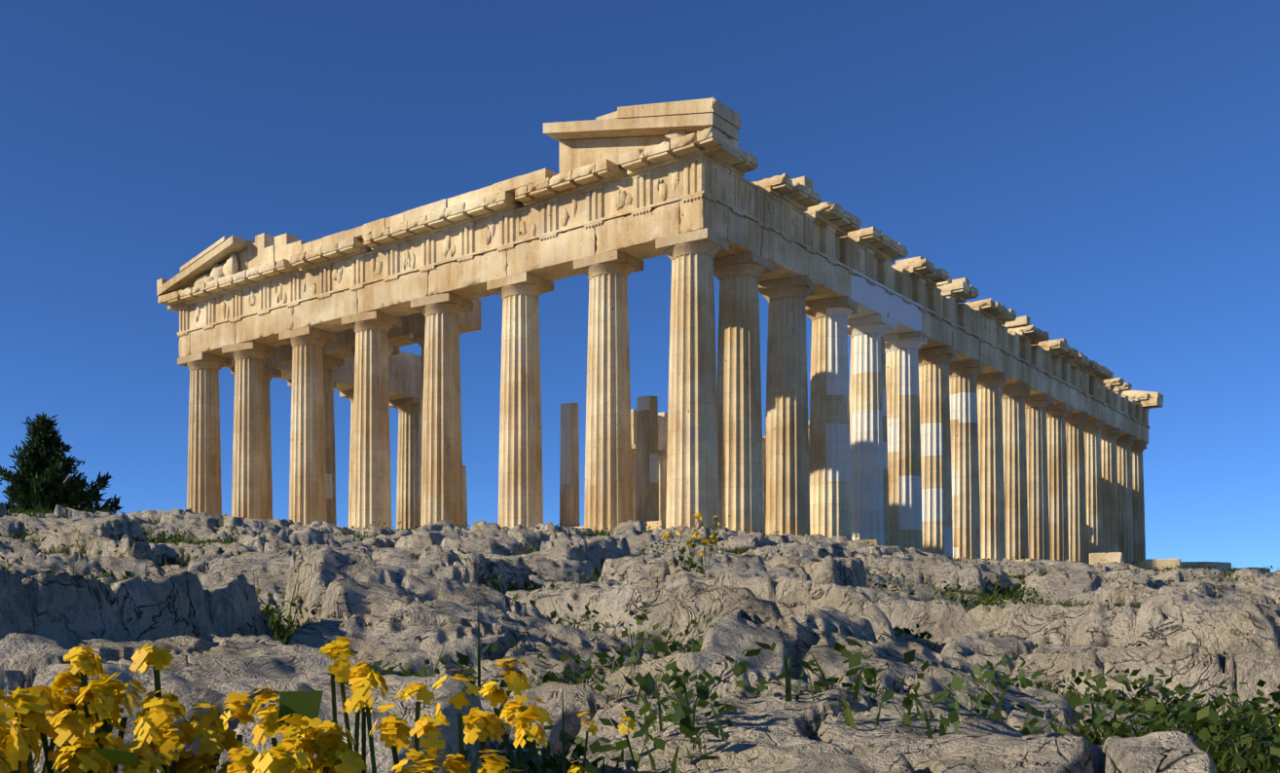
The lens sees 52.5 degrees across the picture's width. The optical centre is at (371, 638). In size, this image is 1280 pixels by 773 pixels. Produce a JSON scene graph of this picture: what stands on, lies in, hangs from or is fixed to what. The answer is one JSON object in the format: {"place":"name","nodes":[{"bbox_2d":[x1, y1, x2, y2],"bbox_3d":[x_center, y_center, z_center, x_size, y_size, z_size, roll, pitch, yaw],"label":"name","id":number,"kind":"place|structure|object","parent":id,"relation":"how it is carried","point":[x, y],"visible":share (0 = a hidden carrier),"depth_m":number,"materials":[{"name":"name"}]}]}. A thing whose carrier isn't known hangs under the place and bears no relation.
{"place":"outdoors","nodes":[
{"label":"outdoors","id":0,"kind":"place"},
{"bbox_2d":[0,502,1279,772],"bbox_3d":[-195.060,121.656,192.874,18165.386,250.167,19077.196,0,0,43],"label":"ground","id":1,"kind":"structure","parent":0,"point":[403,598],"depth_m":3.75,"materials":[{"name":"stone"}]},
{"bbox_2d":[0,410,122,514],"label":"tree","id":2,"kind":"object","parent":1,"relation":"on","point":[34,482],"visible":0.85,"depth_m":45.36,"materials":[{"name":"green plant"}]},
{"bbox_2d":[0,501,1279,772],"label":"ground plants","id":3,"kind":"object","parent":1,"relation":"on","point":[1215,735],"visible":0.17,"depth_m":3.13,"materials":[{"name":"green plant"}]},
{"bbox_2d":[0,512,1279,772],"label":"yellow flowers","id":4,"kind":"object","parent":1,"relation":"on","point":[90,706],"visible":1,"depth_m":0.57,"materials":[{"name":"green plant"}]},
{"bbox_2d":[653,526,955,560],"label":"temple steps","id":5,"kind":"structure","parent":1,"relation":"on","point":[713,529],"depth_m":45.95,"materials":[{"name":"stone"}]},
{"bbox_2d":[177,352,231,515],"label":"column","id":6,"kind":"structure","parent":5,"relation":"on","point":[203,489],"depth_m":66.05,"materials":[{"name":"stone"}]},
{"bbox_2d":[221,340,277,518],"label":"column","id":7,"kind":"structure","parent":5,"relation":"on","point":[249,495],"depth_m":63.55,"materials":[{"name":"stone"}]},
{"bbox_2d":[230,365,281,519],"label":"column","id":8,"kind":"structure","parent":5,"relation":"on","point":[271,373],"depth_m":69.03,"materials":[{"name":"stone"}]},
{"bbox_2d":[278,326,336,525],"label":"column","id":9,"kind":"structure","parent":5,"relation":"on","point":[308,487],"depth_m":60.59,"materials":[{"name":"stone"}]},
{"bbox_2d":[288,379,336,387],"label":"column","id":10,"kind":"structure","parent":5,"relation":"on","point":[290,383],"depth_m":72.30,"materials":[{"name":"stone"}]},
{"bbox_2d":[339,388,354,528],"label":"column","id":11,"kind":"structure","parent":5,"relation":"on","point":[348,394],"depth_m":75.38,"materials":[{"name":"stone"}]},
{"bbox_2d":[341,309,401,529],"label":"column","id":12,"kind":"structure","parent":5,"relation":"on","point":[371,499],"depth_m":57.64,"materials":[{"name":"stone"}]},
{"bbox_2d":[389,397,420,530],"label":"column","id":13,"kind":"structure","parent":5,"relation":"on","point":[407,489],"depth_m":78.07,"materials":[{"name":"stone"}]},
{"bbox_2d":[178,335,421,400],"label":"entablature","id":14,"kind":"structure","parent":13,"relation":"on","point":[404,374],"depth_m":76.34,"materials":[{"name":"stone"}]},
{"bbox_2d":[410,292,473,527],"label":"column","id":15,"kind":"structure","parent":5,"relation":"on","point":[442,475],"depth_m":54.70,"materials":[{"name":"stone"}]},
{"bbox_2d":[462,465,467,528],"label":"column stump","id":16,"kind":"object","parent":5,"relation":"on","point":[464,495],"visible":0.1,"depth_m":81.43,"materials":[{"name":"stone"}]},
{"bbox_2d":[486,271,553,528],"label":"column","id":17,"kind":"structure","parent":5,"relation":"on","point":[520,488],"depth_m":51.75,"materials":[{"name":"stone"}]},
{"bbox_2d":[279,298,764,530],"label":"cella remains","id":18,"kind":"object","parent":5,"relation":"on","point":[399,337],"depth_m":62.11,"materials":[{"name":"stone"}]},
{"bbox_2d":[323,354,344,525],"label":"column","id":19,"kind":"structure","parent":18,"relation":"on","point":[331,364],"depth_m":66.42,"materials":[{"name":"stone"}]},
{"bbox_2d":[351,344,399,358],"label":"pronaos column","id":20,"kind":"structure","parent":18,"relation":"on","point":[392,350],"depth_m":64.00,"materials":[{"name":"stone"}]},
{"bbox_2d":[409,330,425,527],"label":"column","id":21,"kind":"structure","parent":18,"relation":"on","point":[418,338],"depth_m":61.26,"materials":[{"name":"stone"}]},
{"bbox_2d":[559,402,579,527],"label":"column","id":22,"kind":"structure","parent":18,"relation":"on","point":[569,474],"depth_m":55.70,"materials":[{"name":"stone"}]},
{"bbox_2d":[635,395,658,521],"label":"column","id":23,"kind":"structure","parent":18,"relation":"on","point":[647,503],"depth_m":52.95,"materials":[{"name":"stone"}]},
{"bbox_2d":[573,249,643,532],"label":"column","id":24,"kind":"structure","parent":5,"relation":"on","point":[608,497],"depth_m":48.81,"materials":[{"name":"stone"}]},
{"bbox_2d":[631,443,636,521],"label":"column","id":25,"kind":"structure","parent":5,"relation":"on","point":[634,468],"depth_m":96.79,"materials":[{"name":"stone"}]},
{"bbox_2d":[630,408,765,467],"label":"entablature","id":26,"kind":"structure","parent":25,"relation":"on","point":[663,430],"depth_m":99.23,"materials":[{"name":"stone"}]},
{"bbox_2d":[658,449,667,520],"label":"column","id":27,"kind":"structure","parent":5,"relation":"on","point":[662,475],"depth_m":99.91,"materials":[{"name":"stone"}]},
{"bbox_2d":[655,227,729,528],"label":"column","id":28,"kind":"structure","parent":5,"relation":"on","point":[692,472],"depth_m":46.27,"materials":[{"name":"stone"}]},
{"bbox_2d":[713,251,773,534],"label":"column","id":29,"kind":"structure","parent":5,"relation":"on","point":[740,440],"depth_m":48.95,"materials":[{"name":"stone"}]},
{"bbox_2d":[758,274,815,536],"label":"column","id":30,"kind":"structure","parent":5,"relation":"on","point":[786,490],"depth_m":52.09,"materials":[{"name":"stone"}]},
{"bbox_2d":[804,294,857,537],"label":"column","id":31,"kind":"structure","parent":5,"relation":"on","point":[829,469],"depth_m":55.20,"materials":[{"name":"stone"}]},
{"bbox_2d":[846,313,897,546],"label":"column","id":32,"kind":"structure","parent":5,"relation":"on","point":[869,472],"depth_m":58.33,"materials":[{"name":"stone"}]},
{"bbox_2d":[884,330,926,549],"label":"column","id":33,"kind":"structure","parent":5,"relation":"on","point":[904,471],"depth_m":61.44,"materials":[{"name":"stone"}]},
{"bbox_2d":[917,345,956,558],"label":"column","id":34,"kind":"structure","parent":5,"relation":"on","point":[935,451],"depth_m":64.55,"materials":[{"name":"stone"}]},
{"bbox_2d":[949,359,983,559],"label":"column","id":35,"kind":"structure","parent":5,"relation":"on","point":[965,466],"depth_m":67.67,"materials":[{"name":"stone"}]},
{"bbox_2d":[976,371,1008,560],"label":"column","id":36,"kind":"structure","parent":5,"relation":"on","point":[989,385],"depth_m":70.78,"materials":[{"name":"stone"}]},
{"bbox_2d":[1001,383,1030,560],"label":"column","id":37,"kind":"structure","parent":5,"relation":"on","point":[1013,396],"depth_m":73.90,"materials":[{"name":"stone"}]},
{"bbox_2d":[1024,393,1054,559],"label":"column","id":38,"kind":"structure","parent":5,"relation":"on","point":[1036,405],"depth_m":77.02,"materials":[{"name":"stone"}]},
{"bbox_2d":[1046,402,1073,561],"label":"column","id":39,"kind":"structure","parent":5,"relation":"on","point":[1056,414],"depth_m":80.13,"materials":[{"name":"stone"}]},
{"bbox_2d":[1065,411,1089,562],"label":"column","id":40,"kind":"structure","parent":5,"relation":"on","point":[1076,479],"depth_m":83.25,"materials":[{"name":"stone"}]},
{"bbox_2d":[1083,420,1105,564],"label":"column","id":41,"kind":"structure","parent":5,"relation":"on","point":[1093,487],"depth_m":86.37,"materials":[{"name":"stone"}]},
{"bbox_2d":[1100,428,1121,552],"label":"column","id":42,"kind":"structure","parent":5,"relation":"on","point":[1110,437],"depth_m":89.50,"materials":[{"name":"stone"}]},
{"bbox_2d":[157,126,1150,440],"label":"entablature worn blocks","id":43,"kind":"structure","parent":42,"relation":"on","point":[551,259],"depth_m":54.60,"materials":[{"name":"stone"}]},
{"bbox_2d":[156,96,740,336],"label":"entablature","id":44,"kind":"structure","parent":43,"relation":"on","point":[684,173],"depth_m":51.88,"materials":[{"name":"stone"}]},
{"bbox_2d":[702,156,1150,429],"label":"entablature","id":45,"kind":"structure","parent":43,"relation":"on","point":[870,259],"depth_m":59.27,"materials":[{"name":"stone"}]},
{"bbox_2d":[763,390,1163,443],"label":"entablature","id":46,"kind":"structure","parent":43,"relation":"attached to","point":[1155,400],"depth_m":95.46,"materials":[{"name":"stone"}]},
{"bbox_2d":[1116,435,1135,564],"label":"column","id":47,"kind":"structure","parent":5,"relation":"on","point":[1124,444],"depth_m":92.61,"materials":[{"name":"stone"}]},
{"bbox_2d":[1131,440,1146,566],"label":"column","id":48,"kind":"structure","parent":5,"relation":"on","point":[1138,448],"depth_m":95.26,"materials":[{"name":"stone"}]},
{"bbox_2d":[490,637,1275,772],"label":"leafy plants","id":49,"kind":"object","parent":1,"relation":"on","point":[682,713],"visible":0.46,"depth_m":2.29,"materials":[{"name":"green plant"}]},
{"bbox_2d":[852,539,1270,573],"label":"stone blocks","id":50,"kind":"structure","parent":1,"relation":"on","point":[1117,557],"depth_m":50.67,"materials":[{"name":"beige stone"}]},
{"bbox_2d":[0,0,1279,572],"label":"sky","id":51,"kind":"structure","parent":0,"point":[1105,173],"materials":[{"name":"blue"}]}
]}

